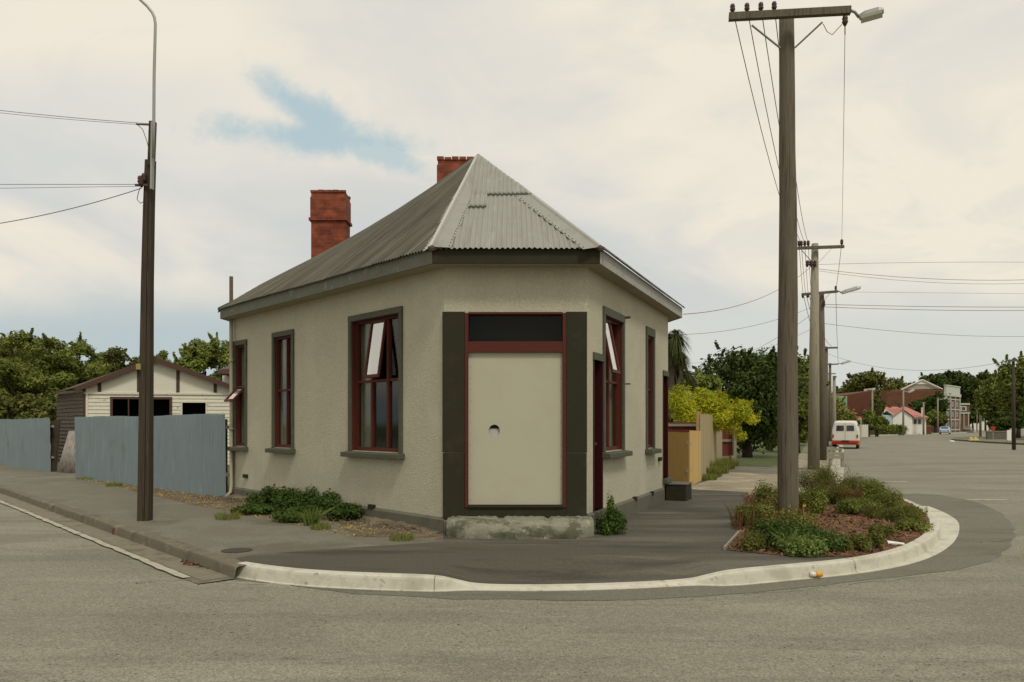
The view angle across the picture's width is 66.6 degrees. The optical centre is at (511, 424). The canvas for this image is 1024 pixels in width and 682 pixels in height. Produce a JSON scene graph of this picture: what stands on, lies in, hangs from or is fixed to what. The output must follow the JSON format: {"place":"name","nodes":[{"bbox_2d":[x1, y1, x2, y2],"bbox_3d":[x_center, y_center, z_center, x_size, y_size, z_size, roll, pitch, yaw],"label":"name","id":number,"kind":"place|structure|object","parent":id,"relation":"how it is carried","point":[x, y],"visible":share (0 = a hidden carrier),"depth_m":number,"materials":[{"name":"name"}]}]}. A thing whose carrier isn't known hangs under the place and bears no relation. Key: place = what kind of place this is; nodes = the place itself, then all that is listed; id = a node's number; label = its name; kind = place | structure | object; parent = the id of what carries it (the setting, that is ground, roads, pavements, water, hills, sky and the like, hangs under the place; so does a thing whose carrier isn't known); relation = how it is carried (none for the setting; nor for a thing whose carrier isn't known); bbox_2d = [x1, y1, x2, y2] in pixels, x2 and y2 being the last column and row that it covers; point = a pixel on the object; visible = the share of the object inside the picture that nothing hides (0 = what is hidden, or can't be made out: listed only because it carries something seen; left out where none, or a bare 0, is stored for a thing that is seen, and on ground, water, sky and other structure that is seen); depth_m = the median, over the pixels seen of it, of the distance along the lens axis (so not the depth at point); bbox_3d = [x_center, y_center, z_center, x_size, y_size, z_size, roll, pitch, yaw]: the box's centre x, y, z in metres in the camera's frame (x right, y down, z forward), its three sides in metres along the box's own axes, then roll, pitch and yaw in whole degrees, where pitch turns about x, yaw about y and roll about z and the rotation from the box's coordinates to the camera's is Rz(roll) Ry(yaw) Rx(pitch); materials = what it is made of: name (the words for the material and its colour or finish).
{"place":"outdoors","nodes":[
{"label":"outdoors","id":0,"kind":"place"},
{"bbox_2d":[0,429,1023,681],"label":"road","id":1,"kind":"structure","parent":0,"point":[76,607],"depth_m":6.78,"materials":[{"name":"asphalt"}]},
{"bbox_2d":[0,485,243,583],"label":"old kerb","id":2,"kind":"structure","parent":1,"relation":"on","point":[221,564],"depth_m":11.22,"materials":[{"name":"concrete"}]},
{"bbox_2d":[0,500,189,577],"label":"channel edge","id":3,"kind":"object","parent":2,"relation":"on","point":[162,567],"visible":1,"depth_m":11.04,"materials":[{"name":"concrete"}]},
{"bbox_2d":[0,493,229,580],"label":"channel","id":4,"kind":"object","parent":2,"relation":"on","point":[177,564],"visible":0.99,"depth_m":11.32,"materials":[{"name":"concrete"}]},
{"bbox_2d":[235,499,958,591],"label":"kerb","id":5,"kind":"structure","parent":1,"relation":"on","point":[942,536],"depth_m":8.54,"materials":[{"name":"concrete"}]},
{"bbox_2d":[233,493,1016,600],"bbox_3d":[4.570,1.746,12.385,17.992,0.001,5.839,0,0,-35],"label":"road reseal","id":6,"kind":"object","parent":1,"relation":"on","point":[979,523],"visible":0.55,"depth_m":9.18,"materials":[{"name":"asphalt"}]},
{"bbox_2d":[828,391,855,420],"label":"distant tree","id":7,"kind":"object","parent":1,"relation":"on","point":[842,415],"visible":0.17,"depth_m":83.98,"materials":[{"name":"green plant"}]},
{"bbox_2d":[831,421,859,448],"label":"parked van","id":8,"kind":"object","parent":1,"relation":"on","point":[845,432],"visible":1,"depth_m":55.66,"materials":[{"name":"white paint"}]},
{"bbox_2d":[866,416,889,436],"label":"distant tree","id":9,"kind":"object","parent":1,"relation":"on","point":[880,423],"visible":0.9,"depth_m":111.19,"materials":[{"name":"green plant"}]},
{"bbox_2d":[870,385,886,433],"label":"distant tree","id":10,"kind":"object","parent":1,"relation":"on","point":[879,405],"visible":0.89,"depth_m":122.53,"materials":[{"name":"green plant"}]},
{"bbox_2d":[830,430,975,504],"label":"street kerb","id":11,"kind":"structure","parent":1,"relation":"on","point":[836,463],"depth_m":35.40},
{"bbox_2d":[925,410,949,432],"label":"distant tree","id":12,"kind":"object","parent":1,"relation":"on","point":[931,418],"visible":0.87,"depth_m":149.01,"materials":[{"name":"green plant"}]},
{"bbox_2d":[954,372,977,404],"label":"distant tree","id":13,"kind":"object","parent":1,"relation":"on","point":[964,384],"visible":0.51,"depth_m":227.76,"materials":[{"name":"green plant"}]},
{"bbox_2d":[968,369,998,430],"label":"distant tree","id":14,"kind":"object","parent":1,"relation":"on","point":[981,375],"visible":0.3,"depth_m":214.52,"materials":[{"name":"green plant"}]},
{"bbox_2d":[951,436,1023,444],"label":"opposite verge","id":15,"kind":"structure","parent":1,"relation":"on","point":[1021,438],"depth_m":76.26,"materials":[{"name":"green plant"}]},
{"bbox_2d":[973,369,1023,430],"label":"distant tree","id":16,"kind":"object","parent":15,"relation":"on","point":[987,403],"visible":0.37,"depth_m":99.51,"materials":[{"name":"green plant"}]},
{"bbox_2d":[986,411,1023,430],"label":"bush","id":17,"kind":"object","parent":15,"relation":"on","point":[1001,421],"visible":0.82,"depth_m":87.61,"materials":[{"name":"green plant"}]},
{"bbox_2d":[992,351,1023,437],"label":"distant tree","id":18,"kind":"object","parent":15,"relation":"on","point":[1004,382],"visible":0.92,"depth_m":91.68,"materials":[{"name":"green plant"}]},
{"bbox_2d":[1008,359,1018,449],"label":"power pole","id":19,"kind":"object","parent":1,"relation":"on","point":[1013,361],"visible":1,"depth_m":51.91,"materials":[{"name":"brown wood"}]},
{"bbox_2d":[50,430,973,561],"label":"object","id":20,"kind":"structure","parent":0,"point":[759,458],"depth_m":35.58,"materials":[{"name":"green concrete"}]},
{"bbox_2d":[0,336,31,392],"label":"leafy tree","id":21,"kind":"object","parent":20,"relation":"on","point":[5,352],"visible":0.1,"depth_m":45.02,"materials":[{"name":"green plant"}]},
{"bbox_2d":[0,418,54,471],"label":"corrugated fence","id":22,"kind":"object","parent":20,"relation":"on","point":[24,443],"visible":0.98,"depth_m":28.06,"materials":[{"name":"blue metal"}]},
{"bbox_2d":[0,391,56,437],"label":"leafy tree","id":23,"kind":"object","parent":20,"relation":"on","point":[23,406],"visible":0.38,"depth_m":36.59,"materials":[{"name":"green plant"}]},
{"bbox_2d":[0,328,108,398],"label":"leafy tree","id":24,"kind":"object","parent":20,"relation":"on","point":[43,369],"visible":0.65,"depth_m":41.77,"materials":[{"name":"green plant"}]},
{"bbox_2d":[51,331,114,388],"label":"leafy tree","id":25,"kind":"object","parent":20,"relation":"on","point":[83,348],"visible":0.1,"depth_m":45.12,"materials":[{"name":"green plant"}]},
{"bbox_2d":[80,346,139,382],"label":"leafy tree","id":26,"kind":"object","parent":20,"relation":"on","point":[118,357],"visible":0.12,"depth_m":46.77,"materials":[{"name":"green plant"}]},
{"bbox_2d":[48,357,228,464],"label":"shed","id":27,"kind":"structure","parent":20,"relation":"on","point":[179,390],"depth_m":30.57,"materials":[{"name":"white paint"}]},
{"bbox_2d":[172,332,228,380],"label":"leafy tree","id":28,"kind":"object","parent":20,"relation":"on","point":[199,356],"visible":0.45,"depth_m":42.22,"materials":[{"name":"green plant"}]},
{"bbox_2d":[0,464,444,561],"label":"side footpath","id":29,"kind":"structure","parent":20,"relation":"on","point":[198,526],"depth_m":12.69,"materials":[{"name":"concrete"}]},
{"bbox_2d":[51,420,60,471],"bbox_3d":[-15.474,0.735,26.429,0.180,1.782,0.250,0,0,0],"label":"gate post","id":30,"kind":"object","parent":29,"relation":"on","point":[56,445],"visible":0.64,"depth_m":26.39,"materials":[{"name":"brown wood"}]},
{"bbox_2d":[57,431,74,472],"bbox_3d":[-14.936,0.911,26.136,0.357,1.381,0.513,0,0,20],"label":"iron sheet","id":31,"kind":"object","parent":29,"relation":"on","point":[65,455],"visible":0.91,"depth_m":26.13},
{"bbox_2d":[135,0,156,520],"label":"lamp pole","id":32,"kind":"object","parent":29,"relation":"on","point":[147,181],"visible":1,"depth_m":12.88,"materials":[{"name":"brown wood"}]},
{"bbox_2d":[294,504,336,525],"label":"dock plant","id":33,"kind":"object","parent":29,"relation":"on","point":[308,518],"visible":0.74,"depth_m":12.30,"materials":[{"name":"green plant"}]},
{"bbox_2d":[50,459,443,539],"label":"dirt verge","id":34,"kind":"structure","parent":20,"relation":"on","point":[378,533],"depth_m":14.48,"materials":[{"name":"soil"}]},
{"bbox_2d":[64,434,74,472],"bbox_3d":[-14.482,0.911,25.799,0.412,1.381,0.491,0,0,15],"label":"iron sheet","id":35,"kind":"object","parent":34,"relation":"on","point":[70,466],"visible":0.43,"depth_m":25.71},
{"bbox_2d":[75,414,228,496],"bbox_3d":[-9.642,0.706,20.345,9.404,1.888,0.295,0,0,43],"label":"corrugated fence","id":36,"kind":"object","parent":34,"relation":"on","point":[190,453],"visible":0.85,"depth_m":19.14,"materials":[{"name":"blue metal"}]},
{"bbox_2d":[230,501,274,514],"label":"wall weed","id":37,"kind":"object","parent":34,"relation":"on","point":[258,508],"depth_m":13.74,"materials":[{"name":"green plant"}]},
{"bbox_2d":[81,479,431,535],"bbox_3d":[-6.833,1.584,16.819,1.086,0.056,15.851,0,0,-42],"label":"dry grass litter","id":38,"kind":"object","parent":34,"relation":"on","point":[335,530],"visible":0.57,"depth_m":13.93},
{"bbox_2d":[245,484,283,507],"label":"wall weed","id":39,"kind":"object","parent":34,"relation":"on","point":[265,494],"depth_m":14.42,"materials":[{"name":"green plant"}]},
{"bbox_2d":[267,485,304,510],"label":"wall weed","id":40,"kind":"object","parent":34,"relation":"on","point":[286,493],"depth_m":14.34,"materials":[{"name":"green plant"}]},
{"bbox_2d":[269,504,324,521],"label":"wall weed","id":41,"kind":"object","parent":34,"relation":"on","point":[286,514],"depth_m":12.77,"materials":[{"name":"green plant"}]},
{"bbox_2d":[284,484,318,507],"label":"wall weed","id":42,"kind":"object","parent":34,"relation":"on","point":[302,500],"depth_m":14.14,"materials":[{"name":"green plant"}]},
{"bbox_2d":[198,495,430,530],"bbox_3d":[-3.889,1.568,14.227,0.713,0.065,7.646,0,0,-44],"label":"dirt rubble","id":43,"kind":"object","parent":34,"relation":"on","point":[241,499],"visible":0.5,"depth_m":12.82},
{"bbox_2d":[306,488,341,511],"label":"wall weed","id":44,"kind":"object","parent":34,"relation":"on","point":[325,499],"depth_m":13.70,"materials":[{"name":"green plant"}]},
{"bbox_2d":[220,494,438,533],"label":"soil bank","id":45,"kind":"structure","parent":34,"relation":"on","point":[376,521],"depth_m":12.31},
{"bbox_2d":[326,501,363,520],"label":"wall weed","id":46,"kind":"object","parent":45,"relation":"on","point":[344,511],"depth_m":12.90,"materials":[{"name":"green plant"}]},
{"bbox_2d":[218,154,691,538],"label":"corner shop","id":47,"kind":"structure","parent":20,"relation":"on","point":[472,347],"depth_m":12.31,"materials":[{"name":"paint"}]},
{"bbox_2d":[224,339,247,450],"bbox_3d":[-5.965,-0.625,16.878,0.400,2.400,0.786,0,0,-42],"label":"window","id":48,"kind":"structure","parent":47,"relation":"in","point":[235,396],"depth_m":17.11,"materials":[{"name":"grey paint"}]},
{"bbox_2d":[265,329,295,453],"bbox_3d":[-4.508,-0.640,15.423,0.341,2.410,1.042,0,0,-42],"label":"window","id":49,"kind":"structure","parent":47,"relation":"in","point":[276,337],"depth_m":15.68,"materials":[{"name":"grey paint"}]},
{"bbox_2d":[340,306,404,459],"bbox_3d":[-2.239,-0.658,12.940,0.391,2.425,1.750,0,0,-42],"label":"window","id":50,"kind":"structure","parent":47,"relation":"in","point":[378,323],"depth_m":13.04,"materials":[{"name":"grey paint"}]},
{"bbox_2d":[442,312,586,519],"bbox_3d":[0.040,-0.147,11.673,2.131,3.101,0.455,0,0,0],"label":"boarded door","id":51,"kind":"structure","parent":47,"relation":"in","point":[514,394],"depth_m":11.52,"materials":[{"name":"green paint"}]},
{"bbox_2d":[593,352,606,517],"bbox_3d":[1.295,0.160,11.999,0.260,2.500,0.580,0,0,23],"label":"door","id":52,"kind":"structure","parent":47,"relation":"in","point":[597,366],"depth_m":12.17,"materials":[{"name":"red paint"}]},
{"bbox_2d":[602,306,632,458],"bbox_3d":[1.671,-0.663,12.790,0.290,2.395,1.360,0,0,23],"label":"window","id":53,"kind":"structure","parent":47,"relation":"in","point":[613,347],"depth_m":12.79,"materials":[{"name":"grey paint"}]},
{"bbox_2d":[645,326,661,453],"bbox_3d":[2.703,-0.655,15.168,0.260,2.440,0.795,0,0,23],"label":"window","id":54,"kind":"structure","parent":47,"relation":"in","point":[650,333],"depth_m":15.40,"materials":[{"name":"grey paint"}]},
{"bbox_2d":[662,370,672,483],"bbox_3d":[3.218,0.050,16.500,0.260,2.360,0.581,0,0,23],"label":"door","id":55,"kind":"structure","parent":47,"relation":"in","point":[666,479],"depth_m":16.67,"materials":[{"name":"red paint"}]},
{"bbox_2d":[236,489,849,573],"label":"footpath","id":56,"kind":"structure","parent":20,"relation":"on","point":[698,526],"depth_m":10.04,"materials":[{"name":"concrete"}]},
{"bbox_2d":[594,503,627,535],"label":"corner weed","id":57,"kind":"object","parent":56,"relation":"on","point":[611,522],"visible":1,"depth_m":11.28,"materials":[{"name":"green plant"}]},
{"bbox_2d":[415,554,746,583],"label":"crossing ramp","id":58,"kind":"structure","parent":20,"relation":"on","point":[598,569],"depth_m":8.83,"materials":[{"name":"concrete"}]},
{"bbox_2d":[668,432,690,481],"bbox_3d":[4.379,0.901,20.471,0.100,1.398,0.690,0,0,-44],"label":"timber fence","id":59,"kind":"object","parent":20,"relation":"on","point":[678,456],"visible":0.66,"depth_m":20.42,"materials":[{"name":"brown wood"}]},
{"bbox_2d":[668,422,695,431],"bbox_3d":[5.027,0.788,22.969,0.895,1.707,0.079,0,0,0],"label":"iron fence","id":60,"kind":"object","parent":20,"relation":"on","point":[680,426],"visible":0.26,"depth_m":23.00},
{"bbox_2d":[668,329,697,421],"bbox_3d":[5.692,-0.819,27.652,1.798,4.954,2.549,0,0,20],"label":"cabbage tree","id":61,"kind":"object","parent":20,"relation":"on","point":[677,367],"visible":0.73,"depth_m":27.10,"materials":[{"name":"green plant"}]},
{"bbox_2d":[686,430,700,484],"bbox_3d":[4.914,0.879,21.060,0.105,1.442,1.834,0,0,22],"label":"timber fence","id":62,"kind":"object","parent":20,"relation":"on","point":[695,457],"visible":0.93,"depth_m":20.85,"materials":[{"name":"wood"}]},
{"bbox_2d":[689,367,722,396],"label":"olive shrub","id":63,"kind":"object","parent":20,"relation":"on","point":[710,383],"visible":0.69,"depth_m":32.67,"materials":[{"name":"green plant"}]},
{"bbox_2d":[698,414,721,480],"bbox_3d":[6.857,0.642,26.709,0.105,1.917,10.119,0,0,18],"label":"timber fence","id":64,"kind":"object","parent":20,"relation":"on","point":[711,444],"visible":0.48,"depth_m":24.68,"materials":[{"name":"wood"}]},
{"bbox_2d":[668,380,760,442],"bbox_3d":[6.621,0.071,26.883,3.740,3.161,2.075,0,0,-27],"label":"golden shrub","id":65,"kind":"object","parent":20,"relation":"on","point":[686,407],"visible":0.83,"depth_m":26.61,"materials":[{"name":"yellow plant"}]},
{"bbox_2d":[690,340,806,456],"bbox_3d":[11.343,-1.219,38.318,5.373,5.744,5.313,0,0,-39],"label":"dark tree","id":66,"kind":"object","parent":20,"relation":"on","point":[749,375],"visible":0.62,"depth_m":36.86,"materials":[{"name":"green plant"}]},
{"bbox_2d":[798,346,830,452],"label":"broadleaf tree","id":67,"kind":"object","parent":20,"relation":"on","point":[803,367],"visible":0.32,"depth_m":43.39,"materials":[{"name":"green plant"}]},
{"bbox_2d":[797,239,843,469],"bbox_3d":[10.837,-2.395,27.521,1.603,8.192,0.558,0,0,0],"label":"power pole","id":68,"kind":"object","parent":20,"relation":"on","point":[814,423],"visible":0.94,"depth_m":27.46,"materials":[{"name":"grey wood"}]},
{"bbox_2d":[726,493,929,556],"bbox_3d":[5.651,1.594,13.668,3.286,0.001,9.455,0,0,18],"label":"mulch bed","id":69,"kind":"object","parent":20,"relation":"on","point":[877,549],"visible":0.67,"depth_m":11.59,"materials":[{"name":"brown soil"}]},
{"bbox_2d":[724,502,764,529],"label":"rusty weed","id":70,"kind":"object","parent":69,"relation":"on","point":[737,521],"visible":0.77,"depth_m":11.86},
{"bbox_2d":[740,527,768,550],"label":"bed shrub","id":71,"kind":"object","parent":69,"relation":"on","point":[756,541],"visible":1,"depth_m":9.86,"materials":[{"name":"green plant"}]},
{"bbox_2d":[733,501,777,524],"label":"bed shrub","id":72,"kind":"object","parent":69,"relation":"on","point":[762,508],"visible":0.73,"depth_m":12.17,"materials":[{"name":"green plant"}]},
{"bbox_2d":[748,479,776,510],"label":"bed shrub","id":73,"kind":"object","parent":69,"relation":"on","point":[762,492],"visible":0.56,"depth_m":14.32,"materials":[{"name":"green plant"}]},
{"bbox_2d":[745,513,810,545],"bbox_3d":[3.468,1.384,10.132,0.769,0.444,0.878,0,0,0],"label":"bed shrub","id":74,"kind":"object","parent":69,"relation":"on","point":[765,526],"visible":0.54,"depth_m":10.10,"materials":[{"name":"green plant"}]},
{"bbox_2d":[770,503,821,528],"bbox_3d":[3.905,1.357,10.932,0.732,0.495,0.686,0,0,0],"label":"bed shrub","id":75,"kind":"object","parent":69,"relation":"on","point":[795,518],"visible":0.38,"depth_m":10.79,"materials":[{"name":"green plant"}]},
{"bbox_2d":[768,524,829,556],"bbox_3d":[3.550,1.433,9.644,0.606,0.345,0.723,0,0,-11],"label":"bed shrub","id":76,"kind":"object","parent":69,"relation":"on","point":[808,547],"visible":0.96,"depth_m":9.47,"materials":[{"name":"green plant"}]},
{"bbox_2d":[728,1,883,516],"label":"power pole","id":77,"kind":"object","parent":69,"relation":"on","point":[787,430],"visible":0.96,"depth_m":12.21,"materials":[{"name":"brown wood"}]},
{"bbox_2d":[799,483,829,514],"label":"bed shrub","id":78,"kind":"object","parent":69,"relation":"on","point":[813,499],"visible":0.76,"depth_m":13.82,"materials":[{"name":"green plant"}]},
{"bbox_2d":[787,520,849,551],"bbox_3d":[3.904,1.407,9.923,0.735,0.398,0.790,0,0,-20],"label":"bed shrub","id":79,"kind":"object","parent":69,"relation":"on","point":[833,541],"visible":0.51,"depth_m":9.76,"materials":[{"name":"green plant"}]},
{"bbox_2d":[799,462,851,491],"bbox_3d":[6.850,1.213,17.404,1.142,0.783,1.266,0,0,-17],"label":"bed shrub","id":80,"kind":"object","parent":69,"relation":"on","point":[819,475],"visible":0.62,"depth_m":17.28,"materials":[{"name":"green plant"}]},
{"bbox_2d":[816,481,854,503],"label":"bed shrub","id":81,"kind":"object","parent":69,"relation":"on","point":[832,493],"visible":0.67,"depth_m":15.56,"materials":[{"name":"green plant"}]},
{"bbox_2d":[817,471,879,498],"bbox_3d":[7.114,1.297,16.292,1.188,0.617,1.258,0,0,-18],"label":"bed shrub","id":82,"kind":"object","parent":69,"relation":"on","point":[849,481],"visible":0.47,"depth_m":16.26,"materials":[{"name":"green plant"}]},
{"bbox_2d":[833,494,882,513],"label":"bed shrub","id":83,"kind":"object","parent":69,"relation":"on","point":[850,506],"visible":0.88,"depth_m":13.78,"materials":[{"name":"green plant"}]},
{"bbox_2d":[849,533,872,551],"bbox_3d":[4.419,1.490,9.848,0.324,0.230,0.329,0,0,-38],"label":"dwarf conifer","id":84,"kind":"object","parent":69,"relation":"on","point":[863,543],"visible":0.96,"depth_m":9.79,"materials":[{"name":"green plant"}]},
{"bbox_2d":[851,477,903,502],"bbox_3d":[7.298,1.320,15.732,1.011,0.570,0.987,0,0,0],"label":"bed shrub","id":85,"kind":"object","parent":69,"relation":"on","point":[870,488],"visible":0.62,"depth_m":15.51,"materials":[{"name":"green plant"}]},
{"bbox_2d":[860,502,901,518],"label":"bed shrub","id":86,"kind":"object","parent":69,"relation":"on","point":[872,510],"visible":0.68,"depth_m":13.29,"materials":[{"name":"green plant"}]},
{"bbox_2d":[866,521,896,538],"bbox_3d":[5.175,1.487,10.938,0.357,0.236,0.361,0,0,-33],"label":"dwarf conifer","id":87,"kind":"object","parent":69,"relation":"on","point":[886,531],"visible":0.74,"depth_m":10.90,"materials":[{"name":"green plant"}]},
{"bbox_2d":[870,487,905,507],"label":"bed shrub","id":88,"kind":"object","parent":69,"relation":"on","point":[882,498],"visible":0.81,"depth_m":14.33,"materials":[{"name":"green plant"}]},
{"bbox_2d":[875,503,927,521],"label":"bed shrub","id":89,"kind":"object","parent":69,"relation":"on","point":[909,510],"visible":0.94,"depth_m":12.66,"materials":[{"name":"green plant"}]},
{"bbox_2d":[894,515,934,531],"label":"bed shrub","id":90,"kind":"object","parent":69,"relation":"on","point":[905,524],"visible":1,"depth_m":11.67,"materials":[{"name":"green plant"}]},
{"bbox_2d":[801,286,860,459],"bbox_3d":[14.146,-2.222,34.617,2.496,7.844,0.586,0,0,12],"label":"power pole","id":91,"kind":"object","parent":20,"relation":"on","point":[823,431],"visible":0.94,"depth_m":34.68,"materials":[{"name":"grey wood"}]},
{"bbox_2d":[836,388,879,433],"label":"brick hall","id":92,"kind":"structure","parent":20,"relation":"on","point":[859,402],"depth_m":126.00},
{"bbox_2d":[838,367,902,392],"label":"distant tree","id":93,"kind":"object","parent":20,"relation":"on","point":[862,381],"visible":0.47,"depth_m":203.67,"materials":[{"name":"green plant"}]},
{"bbox_2d":[885,403,926,434],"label":"house","id":94,"kind":"structure","parent":20,"relation":"on","point":[913,420],"depth_m":134.40,"materials":[{"name":"white wood"}]},
{"bbox_2d":[880,379,942,406],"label":"brick warehouse","id":95,"kind":"structure","parent":20,"relation":"on","point":[922,384],"depth_m":190.80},
{"bbox_2d":[886,385,960,431],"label":"brick factory","id":96,"kind":"structure","parent":20,"relation":"on","point":[893,399],"depth_m":173.08,"materials":[{"name":"brick"}]},
{"bbox_2d":[921,391,949,431],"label":"distant tree","id":97,"kind":"object","parent":20,"relation":"on","point":[930,404],"visible":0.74,"depth_m":158.74,"materials":[{"name":"green plant"}]},
{"bbox_2d":[930,370,970,390],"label":"distant tree","id":98,"kind":"object","parent":20,"relation":"on","point":[947,377],"visible":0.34,"depth_m":232.74,"materials":[{"name":"green plant"}]},
{"bbox_2d":[961,403,969,430],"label":"brick annex","id":99,"kind":"object","parent":20,"relation":"on","point":[965,414],"visible":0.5,"depth_m":192.00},
{"bbox_2d":[0,0,1023,392],"label":"sky","id":100,"kind":"structure","parent":0,"point":[635,121],"materials":[{"name":"white"}]},
{"bbox_2d":[722,427,736,460],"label":"iron gate","id":101,"kind":"structure","parent":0,"point":[729,444],"depth_m":32.49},
{"bbox_2d":[692,453,835,494],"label":"gravel path","id":102,"kind":"structure","parent":0,"point":[738,481],"depth_m":21.81,"materials":[{"name":"gravel"}]},
{"bbox_2d":[728,466,824,474],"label":"driveway","id":103,"kind":"structure","parent":0,"point":[766,470],"depth_m":26.97,"materials":[{"name":"concrete"}]},
{"bbox_2d":[801,441,833,452],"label":"footpath","id":104,"kind":"structure","parent":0,"point":[805,449],"depth_m":53.88,"materials":[{"name":"concrete"}]},
{"bbox_2d":[825,347,837,446],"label":"power pole","id":105,"kind":"object","parent":104,"relation":"on","point":[826,361],"visible":0.51,"depth_m":55.87,"materials":[{"name":"brown wood"}]},
{"bbox_2d":[828,360,850,440],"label":"power pole","id":106,"kind":"object","parent":104,"relation":"on","point":[830,408],"visible":0.77,"depth_m":73.88,"materials":[{"name":"brown wood"}]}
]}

